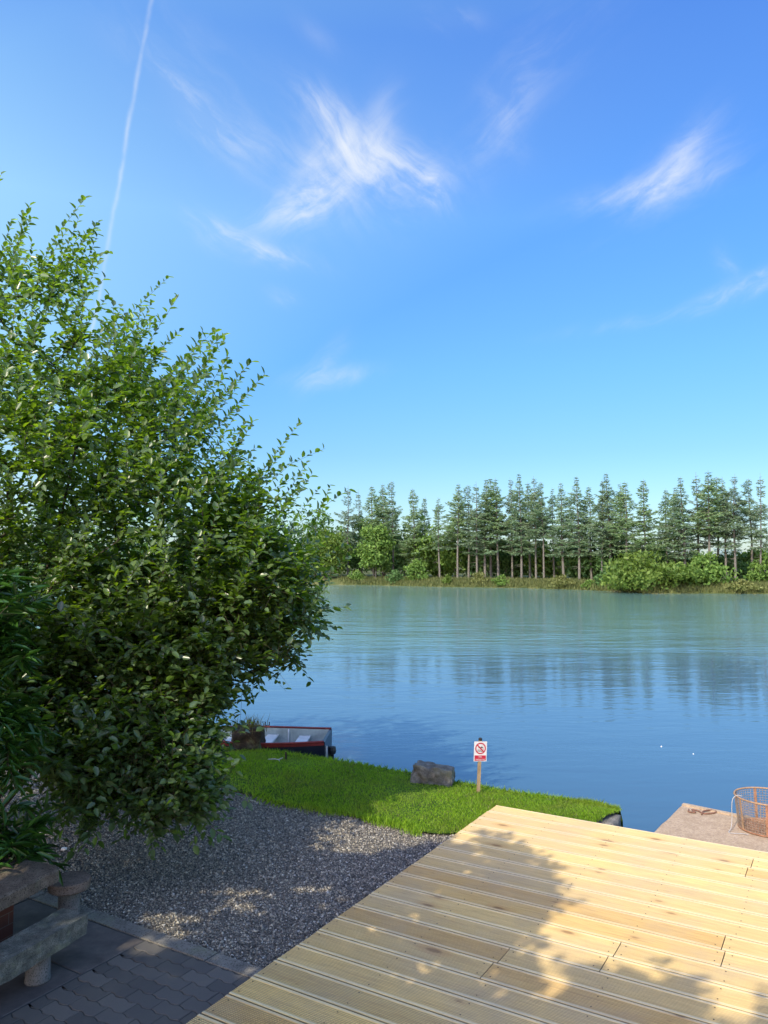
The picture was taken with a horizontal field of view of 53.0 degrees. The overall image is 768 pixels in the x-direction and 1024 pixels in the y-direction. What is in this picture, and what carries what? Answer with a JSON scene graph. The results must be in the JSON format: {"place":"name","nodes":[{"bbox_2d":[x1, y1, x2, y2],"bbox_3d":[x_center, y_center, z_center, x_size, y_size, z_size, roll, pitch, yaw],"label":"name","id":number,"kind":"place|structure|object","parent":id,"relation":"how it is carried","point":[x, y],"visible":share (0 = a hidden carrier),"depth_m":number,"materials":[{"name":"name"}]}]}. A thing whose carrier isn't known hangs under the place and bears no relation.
{"place":"outdoors","nodes":[
{"label":"outdoors","id":0,"kind":"place"},
{"bbox_2d":[0,898,249,1023],"bbox_3d":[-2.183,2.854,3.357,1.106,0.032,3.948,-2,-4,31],"label":"block paving","id":1,"kind":"structure","parent":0,"point":[197,983],"depth_m":4.68,"materials":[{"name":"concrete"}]},
{"bbox_2d":[0,898,142,1017],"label":"flagstone paving","id":2,"kind":"structure","parent":1,"relation":"on","point":[95,946],"depth_m":5.14,"materials":[{"name":"grey stone"}]},
{"bbox_2d":[0,855,58,941],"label":"stone table","id":3,"kind":"object","parent":2,"relation":"on","point":[25,879],"visible":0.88,"depth_m":5.08,"materials":[{"name":"grey stone"}]},
{"bbox_2d":[0,908,87,986],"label":"stone bench","id":4,"kind":"object","parent":2,"relation":"on","point":[29,951],"visible":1,"depth_m":4.77,"materials":[{"name":"grey stone"}]},
{"bbox_2d":[48,871,90,912],"bbox_3d":[-2.294,2.828,5.608,0.294,0.310,0.294,0,-4,0],"label":"stone stool","id":5,"kind":"object","parent":2,"relation":"on","point":[73,887],"visible":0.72,"depth_m":5.54,"materials":[{"name":"stone"}]},
{"bbox_2d":[28,891,263,977],"bbox_3d":[-3.418,3.065,6.458,6.407,0.066,0.122,-2,-4,31],"label":"paving edge","id":6,"kind":"object","parent":1,"relation":"on","point":[201,953],"visible":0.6,"depth_m":5.33,"materials":[{"name":"concrete"}]},
{"bbox_2d":[0,768,455,967],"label":"gravel ground","id":7,"kind":"structure","parent":0,"point":[304,915],"depth_m":6.45,"materials":[{"name":"grey gravel"}]},
{"bbox_2d":[0,567,71,890],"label":"long leaved shrub","id":8,"kind":"object","parent":7,"relation":"on","point":[18,722],"visible":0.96,"depth_m":5.28,"materials":[{"name":"green plant"}]},
{"bbox_2d":[0,171,356,863],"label":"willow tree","id":9,"kind":"object","parent":7,"relation":"on","point":[162,650],"visible":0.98,"depth_m":6.69,"materials":[{"name":"green plant"}]},
{"bbox_2d":[186,805,767,1023],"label":"wooden deck","id":10,"kind":"structure","parent":7,"relation":"on","point":[496,914],"depth_m":5.08,"materials":[{"name":"brown wood"}]},
{"bbox_2d":[0,0,767,555],"label":"sky","id":11,"kind":"structure","parent":0,"point":[462,243],"materials":[{"name":"blue"}]},
{"bbox_2d":[18,583,767,831],"bbox_3d":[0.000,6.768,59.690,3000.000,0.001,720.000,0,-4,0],"label":"lake water","id":12,"kind":"structure","parent":0,"point":[595,695],"depth_m":17.59,"materials":[{"name":"blue liquid"}]},
{"bbox_2d":[202,722,335,759],"bbox_3d":[-1.837,3.533,11.233,2.280,0.720,1.132,0,-4,3],"label":"rowing boat","id":13,"kind":"object","parent":12,"relation":"on","point":[313,741],"visible":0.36,"depth_m":11.41,"materials":[{"name":"white paint"}]},
{"bbox_2d":[654,803,767,851],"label":"concrete jetty","id":14,"kind":"object","parent":12,"relation":"in","point":[682,821],"visible":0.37,"depth_m":7.62,"materials":[{"name":"beige concrete"}]},
{"bbox_2d":[733,787,767,837],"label":"wire basket","id":15,"kind":"object","parent":14,"relation":"on","point":[757,825],"visible":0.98,"depth_m":7.60,"materials":[{"name":"brown metal"}]},
{"bbox_2d":[728,795,747,834],"bbox_3d":[3.445,2.959,7.538,0.172,0.328,0.179,-1,-4,10],"label":"pale rope","id":16,"kind":"object","parent":15,"relation":"hanging from","point":[731,821],"visible":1,"depth_m":7.56,"materials":[{"name":"white fabric"}]},
{"bbox_2d":[18,562,767,593],"bbox_3d":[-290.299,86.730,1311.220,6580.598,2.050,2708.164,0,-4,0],"label":"ground","id":17,"kind":"structure","parent":0,"point":[335,579],"depth_m":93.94,"materials":[{"name":"green plant"}]},
{"bbox_2d":[7,504,325,575],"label":"lakeside wood","id":18,"kind":"object","parent":17,"relation":"on","point":[150,518],"visible":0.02,"depth_m":111.91,"materials":[{"name":"green plant"}]},
{"bbox_2d":[292,509,334,575],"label":"understorey tree","id":19,"kind":"object","parent":17,"relation":"on","point":[316,526],"visible":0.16,"depth_m":108.45,"materials":[{"name":"green plant"}]},
{"bbox_2d":[303,529,353,577],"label":"waterside tree","id":20,"kind":"object","parent":17,"relation":"on","point":[334,540],"visible":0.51,"depth_m":99.86,"materials":[{"name":"green plant"}]},
{"bbox_2d":[329,525,356,575],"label":"understorey tree","id":21,"kind":"object","parent":17,"relation":"on","point":[340,529],"visible":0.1,"depth_m":108.54,"materials":[{"name":"green plant"}]},
{"bbox_2d":[332,488,359,576],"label":"conifer tree","id":22,"kind":"object","parent":17,"relation":"on","point":[348,523],"visible":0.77,"depth_m":104.25,"materials":[{"name":"green plant"}]},
{"bbox_2d":[346,492,365,570],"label":"conifer tree","id":23,"kind":"object","parent":17,"relation":"on","point":[360,502],"visible":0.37,"depth_m":107.33,"materials":[{"name":"green plant"}]},
{"bbox_2d":[347,569,364,580],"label":"pale shrub","id":24,"kind":"object","parent":17,"relation":"on","point":[358,575],"visible":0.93,"depth_m":96.49,"materials":[{"name":"green plant"}]},
{"bbox_2d":[341,515,377,574],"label":"understorey tree","id":25,"kind":"object","parent":17,"relation":"on","point":[354,561],"visible":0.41,"depth_m":105.44,"materials":[{"name":"green plant"}]},
{"bbox_2d":[353,523,395,578],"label":"waterside tree","id":26,"kind":"object","parent":17,"relation":"on","point":[375,548],"visible":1,"depth_m":96.67,"materials":[{"name":"green plant"}]},
{"bbox_2d":[358,487,391,575],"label":"conifer tree","id":27,"kind":"object","parent":17,"relation":"on","point":[374,522],"visible":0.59,"depth_m":101.23,"materials":[{"name":"green plant"}]},
{"bbox_2d":[370,522,397,575],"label":"understorey tree","id":28,"kind":"object","parent":17,"relation":"on","point":[385,573],"visible":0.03,"depth_m":106.52,"materials":[{"name":"green plant"}]},
{"bbox_2d":[369,485,403,575],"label":"conifer tree","id":29,"kind":"object","parent":17,"relation":"on","point":[382,494],"visible":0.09,"depth_m":107.62,"materials":[{"name":"green plant"}]},
{"bbox_2d":[9,539,767,565],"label":"distant wood","id":30,"kind":"object","parent":17,"relation":"on","point":[723,550],"depth_m":321.14,"materials":[{"name":"green plant"}]},
{"bbox_2d":[373,481,404,569],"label":"conifer tree","id":31,"kind":"object","parent":17,"relation":"on","point":[394,517],"visible":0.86,"depth_m":100.69,"materials":[{"name":"green plant"}]},
{"bbox_2d":[385,569,405,582],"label":"pale shrub","id":32,"kind":"object","parent":17,"relation":"on","point":[395,575],"visible":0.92,"depth_m":93.11,"materials":[{"name":"green plant"}]},
{"bbox_2d":[383,525,412,575],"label":"understorey tree","id":33,"kind":"object","parent":17,"relation":"on","point":[399,563],"visible":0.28,"depth_m":101.98,"materials":[{"name":"green plant"}]},
{"bbox_2d":[403,558,428,580],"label":"pale shrub","id":34,"kind":"object","parent":17,"relation":"on","point":[415,567],"visible":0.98,"depth_m":92.05,"materials":[{"name":"green plant"}]},
{"bbox_2d":[393,490,442,574],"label":"conifer tree","id":35,"kind":"object","parent":17,"relation":"on","point":[418,526],"visible":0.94,"depth_m":98.98,"materials":[{"name":"green plant"}]},
{"bbox_2d":[406,498,430,573],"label":"conifer tree","id":36,"kind":"object","parent":17,"relation":"on","point":[425,510],"visible":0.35,"depth_m":102.16,"materials":[{"name":"green plant"}]},
{"bbox_2d":[400,514,444,576],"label":"understorey tree","id":37,"kind":"object","parent":17,"relation":"on","point":[425,554],"visible":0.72,"depth_m":99.05,"materials":[{"name":"green plant"}]},
{"bbox_2d":[425,526,453,576],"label":"understorey tree","id":38,"kind":"object","parent":17,"relation":"on","point":[436,570],"visible":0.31,"depth_m":101.06,"materials":[{"name":"green plant"}]},
{"bbox_2d":[428,499,460,576],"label":"conifer tree","id":39,"kind":"object","parent":17,"relation":"on","point":[438,518],"visible":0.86,"depth_m":96.01,"materials":[{"name":"green plant"}]},
{"bbox_2d":[441,574,451,584],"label":"pale shrub","id":40,"kind":"object","parent":17,"relation":"on","point":[447,579],"visible":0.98,"depth_m":88.13,"materials":[{"name":"green plant"}]},
{"bbox_2d":[431,525,472,575],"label":"understorey tree","id":41,"kind":"object","parent":17,"relation":"on","point":[449,558],"visible":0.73,"depth_m":97.92,"materials":[{"name":"green plant"}]},
{"bbox_2d":[438,485,471,576],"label":"conifer tree","id":42,"kind":"object","parent":17,"relation":"on","point":[458,525],"visible":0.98,"depth_m":94.33,"materials":[{"name":"green plant"}]},
{"bbox_2d":[442,486,482,577],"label":"conifer tree","id":43,"kind":"object","parent":17,"relation":"on","point":[460,517],"visible":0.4,"depth_m":95.57,"materials":[{"name":"green plant"}]},
{"bbox_2d":[456,536,486,576],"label":"understorey tree","id":44,"kind":"object","parent":17,"relation":"on","point":[465,548],"visible":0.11,"depth_m":99.95,"materials":[{"name":"green plant"}]},
{"bbox_2d":[454,485,492,572],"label":"conifer tree","id":45,"kind":"object","parent":17,"relation":"on","point":[476,535],"visible":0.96,"depth_m":92.20,"materials":[{"name":"green plant"}]},
{"bbox_2d":[470,571,488,582],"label":"pale shrub","id":46,"kind":"object","parent":17,"relation":"on","point":[478,578],"visible":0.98,"depth_m":87.42,"materials":[{"name":"green plant"}]},
{"bbox_2d":[465,537,503,576],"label":"understorey tree","id":47,"kind":"object","parent":17,"relation":"on","point":[480,562],"visible":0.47,"depth_m":97.36,"materials":[{"name":"green plant"}]},
{"bbox_2d":[462,480,507,575],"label":"conifer tree","id":48,"kind":"object","parent":17,"relation":"on","point":[488,541],"visible":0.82,"depth_m":92.44,"materials":[{"name":"green plant"}]},
{"bbox_2d":[464,480,512,575],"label":"conifer tree","id":49,"kind":"object","parent":17,"relation":"on","point":[499,517],"visible":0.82,"depth_m":92.09,"materials":[{"name":"green plant"}]},
{"bbox_2d":[466,479,510,577],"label":"conifer tree","id":50,"kind":"object","parent":17,"relation":"on","point":[491,529],"visible":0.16,"depth_m":95.31,"materials":[{"name":"green plant"}]},
{"bbox_2d":[491,574,509,585],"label":"pale shrub","id":51,"kind":"object","parent":17,"relation":"on","point":[500,581],"visible":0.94,"depth_m":86.09,"materials":[{"name":"green plant"}]},
{"bbox_2d":[492,533,528,576],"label":"understorey tree","id":52,"kind":"object","parent":17,"relation":"on","point":[505,560],"visible":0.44,"depth_m":96.88,"materials":[{"name":"green plant"}]},
{"bbox_2d":[496,480,529,577],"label":"conifer tree","id":53,"kind":"object","parent":17,"relation":"on","point":[508,505],"visible":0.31,"depth_m":92.23,"materials":[{"name":"green plant"}]},
{"bbox_2d":[495,474,540,577],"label":"conifer tree","id":54,"kind":"object","parent":17,"relation":"on","point":[515,511],"visible":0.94,"depth_m":89.67,"materials":[{"name":"green plant"}]},
{"bbox_2d":[507,539,534,576],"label":"understorey tree","id":55,"kind":"object","parent":17,"relation":"on","point":[516,573],"visible":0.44,"depth_m":96.61,"materials":[{"name":"green plant"}]},
{"bbox_2d":[513,484,551,577],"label":"conifer tree","id":56,"kind":"object","parent":17,"relation":"on","point":[529,487],"visible":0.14,"depth_m":92.81,"materials":[{"name":"green plant"}]},
{"bbox_2d":[516,476,553,577],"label":"conifer tree","id":57,"kind":"object","parent":17,"relation":"on","point":[531,497],"visible":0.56,"depth_m":88.97,"materials":[{"name":"green plant"}]},
{"bbox_2d":[516,483,557,577],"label":"conifer tree","id":58,"kind":"object","parent":17,"relation":"on","point":[539,513],"visible":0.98,"depth_m":87.23,"materials":[{"name":"green plant"}]},
{"bbox_2d":[523,540,556,577],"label":"understorey tree","id":59,"kind":"object","parent":17,"relation":"on","point":[539,564],"visible":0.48,"depth_m":94.18,"materials":[{"name":"green plant"}]},
{"bbox_2d":[537,543,570,577],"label":"understorey tree","id":60,"kind":"object","parent":17,"relation":"on","point":[558,560],"visible":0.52,"depth_m":93.45,"materials":[{"name":"green plant"}]},
{"bbox_2d":[547,489,573,577],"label":"conifer tree","id":61,"kind":"object","parent":17,"relation":"on","point":[552,503],"visible":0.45,"depth_m":91.35,"materials":[{"name":"green plant"}]},
{"bbox_2d":[547,574,575,586],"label":"pale shrub","id":62,"kind":"object","parent":17,"relation":"on","point":[557,579],"visible":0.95,"depth_m":80.96,"materials":[{"name":"green plant"}]},
{"bbox_2d":[544,483,594,574],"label":"conifer tree","id":63,"kind":"object","parent":17,"relation":"on","point":[559,506],"visible":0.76,"depth_m":86.18,"materials":[{"name":"green plant"}]},
{"bbox_2d":[550,477,597,578],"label":"conifer tree","id":64,"kind":"object","parent":17,"relation":"on","point":[584,541],"visible":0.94,"depth_m":84.11,"materials":[{"name":"green plant"}]},
{"bbox_2d":[560,543,589,578],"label":"understorey tree","id":65,"kind":"object","parent":17,"relation":"on","point":[571,571],"visible":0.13,"depth_m":88.06,"materials":[{"name":"green plant"}]},
{"bbox_2d":[568,539,601,578],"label":"understorey tree","id":66,"kind":"object","parent":17,"relation":"on","point":[585,562],"visible":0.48,"depth_m":85.38,"materials":[{"name":"green plant"}]},
{"bbox_2d":[580,579,593,588],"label":"pale shrub","id":67,"kind":"object","parent":17,"relation":"on","point":[587,583],"visible":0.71,"depth_m":78.75,"materials":[{"name":"green plant"}]},
{"bbox_2d":[573,485,601,578],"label":"conifer tree","id":68,"kind":"object","parent":17,"relation":"on","point":[585,507],"visible":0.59,"depth_m":85.06,"materials":[{"name":"green plant"}]},
{"bbox_2d":[593,567,611,584],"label":"round bush","id":69,"kind":"object","parent":17,"relation":"on","point":[597,577],"visible":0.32,"depth_m":77.10,"materials":[{"name":"green plant"}]},
{"bbox_2d":[580,474,632,567],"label":"conifer tree","id":70,"kind":"object","parent":17,"relation":"on","point":[610,552],"visible":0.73,"depth_m":80.70,"materials":[{"name":"green plant"}]},
{"bbox_2d":[584,481,628,571],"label":"conifer tree","id":71,"kind":"object","parent":17,"relation":"on","point":[598,506],"visible":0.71,"depth_m":80.56,"materials":[{"name":"green plant"}]},
{"bbox_2d":[593,484,627,542],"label":"conifer tree","id":72,"kind":"object","parent":17,"relation":"on","point":[620,491],"visible":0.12,"depth_m":83.53,"materials":[{"name":"green plant"}]},
{"bbox_2d":[594,534,633,579],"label":"understorey tree","id":73,"kind":"object","parent":17,"relation":"on","point":[598,562],"visible":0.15,"depth_m":81.50,"materials":[{"name":"green plant"}]},
{"bbox_2d":[602,483,642,559],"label":"conifer tree","id":74,"kind":"object","parent":17,"relation":"on","point":[626,526],"visible":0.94,"depth_m":77.40,"materials":[{"name":"green plant"}]},
{"bbox_2d":[615,479,671,564],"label":"conifer tree","id":75,"kind":"object","parent":17,"relation":"on","point":[644,527],"visible":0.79,"depth_m":76.44,"materials":[{"name":"green plant"}]},
{"bbox_2d":[630,538,665,562],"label":"understorey tree","id":76,"kind":"object","parent":17,"relation":"on","point":[648,550],"visible":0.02,"depth_m":83.02,"materials":[{"name":"green plant"}]},
{"bbox_2d":[598,549,708,590],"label":"round bush","id":77,"kind":"object","parent":17,"relation":"on","point":[651,570],"visible":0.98,"depth_m":70.66,"materials":[{"name":"green plant"}]},
{"bbox_2d":[651,490,680,562],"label":"conifer tree","id":78,"kind":"object","parent":17,"relation":"on","point":[664,512],"visible":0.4,"depth_m":81.26,"materials":[{"name":"green plant"}]},
{"bbox_2d":[654,543,691,580],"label":"understorey tree","id":79,"kind":"object","parent":17,"relation":"on","point":[672,560],"visible":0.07,"depth_m":82.11,"materials":[{"name":"green plant"}]},
{"bbox_2d":[651,477,702,563],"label":"conifer tree","id":80,"kind":"object","parent":17,"relation":"on","point":[681,523],"visible":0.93,"depth_m":76.21,"materials":[{"name":"green plant"}]},
{"bbox_2d":[658,488,695,563],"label":"conifer tree","id":81,"kind":"object","parent":17,"relation":"on","point":[671,523],"visible":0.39,"depth_m":78.11,"materials":[{"name":"green plant"}]},
{"bbox_2d":[683,476,719,553],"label":"conifer tree","id":82,"kind":"object","parent":17,"relation":"on","point":[699,548],"visible":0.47,"depth_m":78.18,"materials":[{"name":"green plant"}]},
{"bbox_2d":[686,549,716,576],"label":"understorey tree","id":83,"kind":"object","parent":17,"relation":"on","point":[694,557],"visible":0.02,"depth_m":83.23,"materials":[{"name":"green plant"}]},
{"bbox_2d":[672,551,741,586],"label":"round bush","id":84,"kind":"object","parent":17,"relation":"on","point":[707,566],"visible":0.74,"depth_m":72.10,"materials":[{"name":"green plant"}]},
{"bbox_2d":[684,472,737,562],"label":"conifer tree","id":85,"kind":"object","parent":17,"relation":"on","point":[713,516],"visible":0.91,"depth_m":75.77,"materials":[{"name":"green plant"}]},
{"bbox_2d":[688,479,739,577],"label":"conifer tree","id":86,"kind":"object","parent":17,"relation":"on","point":[710,511],"visible":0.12,"depth_m":80.91,"materials":[{"name":"green plant"}]},
{"bbox_2d":[695,479,735,578],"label":"conifer tree","id":87,"kind":"object","parent":17,"relation":"on","point":[722,490],"visible":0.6,"depth_m":76.41,"materials":[{"name":"green plant"}]},
{"bbox_2d":[701,477,759,577],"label":"conifer tree","id":88,"kind":"object","parent":17,"relation":"on","point":[735,526],"visible":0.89,"depth_m":75.48,"materials":[{"name":"green plant"}]},
{"bbox_2d":[711,552,754,580],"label":"understorey tree","id":89,"kind":"object","parent":17,"relation":"on","point":[742,565],"visible":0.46,"depth_m":79.95,"materials":[{"name":"green plant"}]},
{"bbox_2d":[721,578,765,592],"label":"round bush","id":90,"kind":"object","parent":17,"relation":"on","point":[740,583],"visible":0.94,"depth_m":69.77,"materials":[{"name":"plant"}]},
{"bbox_2d":[725,478,767,576],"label":"conifer tree","id":91,"kind":"object","parent":17,"relation":"on","point":[749,504],"visible":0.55,"depth_m":76.19,"materials":[{"name":"green plant"}]},
{"bbox_2d":[737,549,767,580],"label":"understorey tree","id":92,"kind":"object","parent":17,"relation":"on","point":[748,553],"visible":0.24,"depth_m":80.81,"materials":[{"name":"green plant"}]},
{"bbox_2d":[743,479,767,572],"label":"conifer tree","id":93,"kind":"object","parent":17,"relation":"on","point":[761,530],"visible":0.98,"depth_m":74.30,"materials":[{"name":"green plant"}]},
{"bbox_2d":[743,553,767,582],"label":"round bush","id":94,"kind":"object","parent":17,"relation":"on","point":[756,566],"visible":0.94,"depth_m":73.71,"materials":[{"name":"green plant"}]},
{"bbox_2d":[205,746,622,834],"bbox_3d":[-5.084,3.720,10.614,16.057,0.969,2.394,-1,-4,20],"label":"lawn ground","id":95,"kind":"structure","parent":0,"point":[397,806],"depth_m":8.57,"materials":[{"name":"green plant"}]},
{"bbox_2d":[230,715,269,749],"bbox_3d":[-1.928,3.111,10.774,0.646,0.592,0.483,0,-4,0],"label":"planter","id":96,"kind":"object","parent":95,"relation":"on","point":[253,740],"visible":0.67,"depth_m":10.64,"materials":[{"name":"brown wood"}]},
{"bbox_2d":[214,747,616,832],"bbox_3d":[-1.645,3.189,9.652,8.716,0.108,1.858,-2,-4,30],"label":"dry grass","id":97,"kind":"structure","parent":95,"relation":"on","point":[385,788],"depth_m":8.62,"materials":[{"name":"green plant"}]},
{"bbox_2d":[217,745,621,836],"bbox_3d":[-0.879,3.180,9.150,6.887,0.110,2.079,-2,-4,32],"label":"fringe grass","id":98,"kind":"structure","parent":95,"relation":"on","point":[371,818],"depth_m":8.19,"materials":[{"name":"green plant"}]},
{"bbox_2d":[410,760,454,786],"bbox_3d":[0.582,3.084,9.069,0.507,0.242,0.337,3,-7,14],"label":"stone block","id":99,"kind":"object","parent":95,"relation":"on","point":[429,773],"depth_m":8.95,"materials":[{"name":"grey stone"}]},
{"bbox_2d":[474,737,486,791],"bbox_3d":[1.069,2.851,8.634,0.150,0.630,0.042,4,-4,-12],"label":"warning sign","id":100,"kind":"object","parent":95,"relation":"on","point":[480,750],"visible":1,"depth_m":8.62,"materials":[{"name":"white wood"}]},
{"bbox_2d":[548,797,620,826],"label":"retaining wall","id":101,"kind":"structure","parent":95,"relation":"on","point":[614,819],"depth_m":7.87,"materials":[{"name":"stone"}]},
{"bbox_2d":[688,809,716,814],"bbox_3d":[3.351,3.148,8.093,0.305,0.023,0.167,0,-4,0],"label":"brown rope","id":102,"kind":"object","parent":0,"point":[694,810],"visible":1,"depth_m":8.08,"materials":[{"name":"brown fabric"}]}
]}

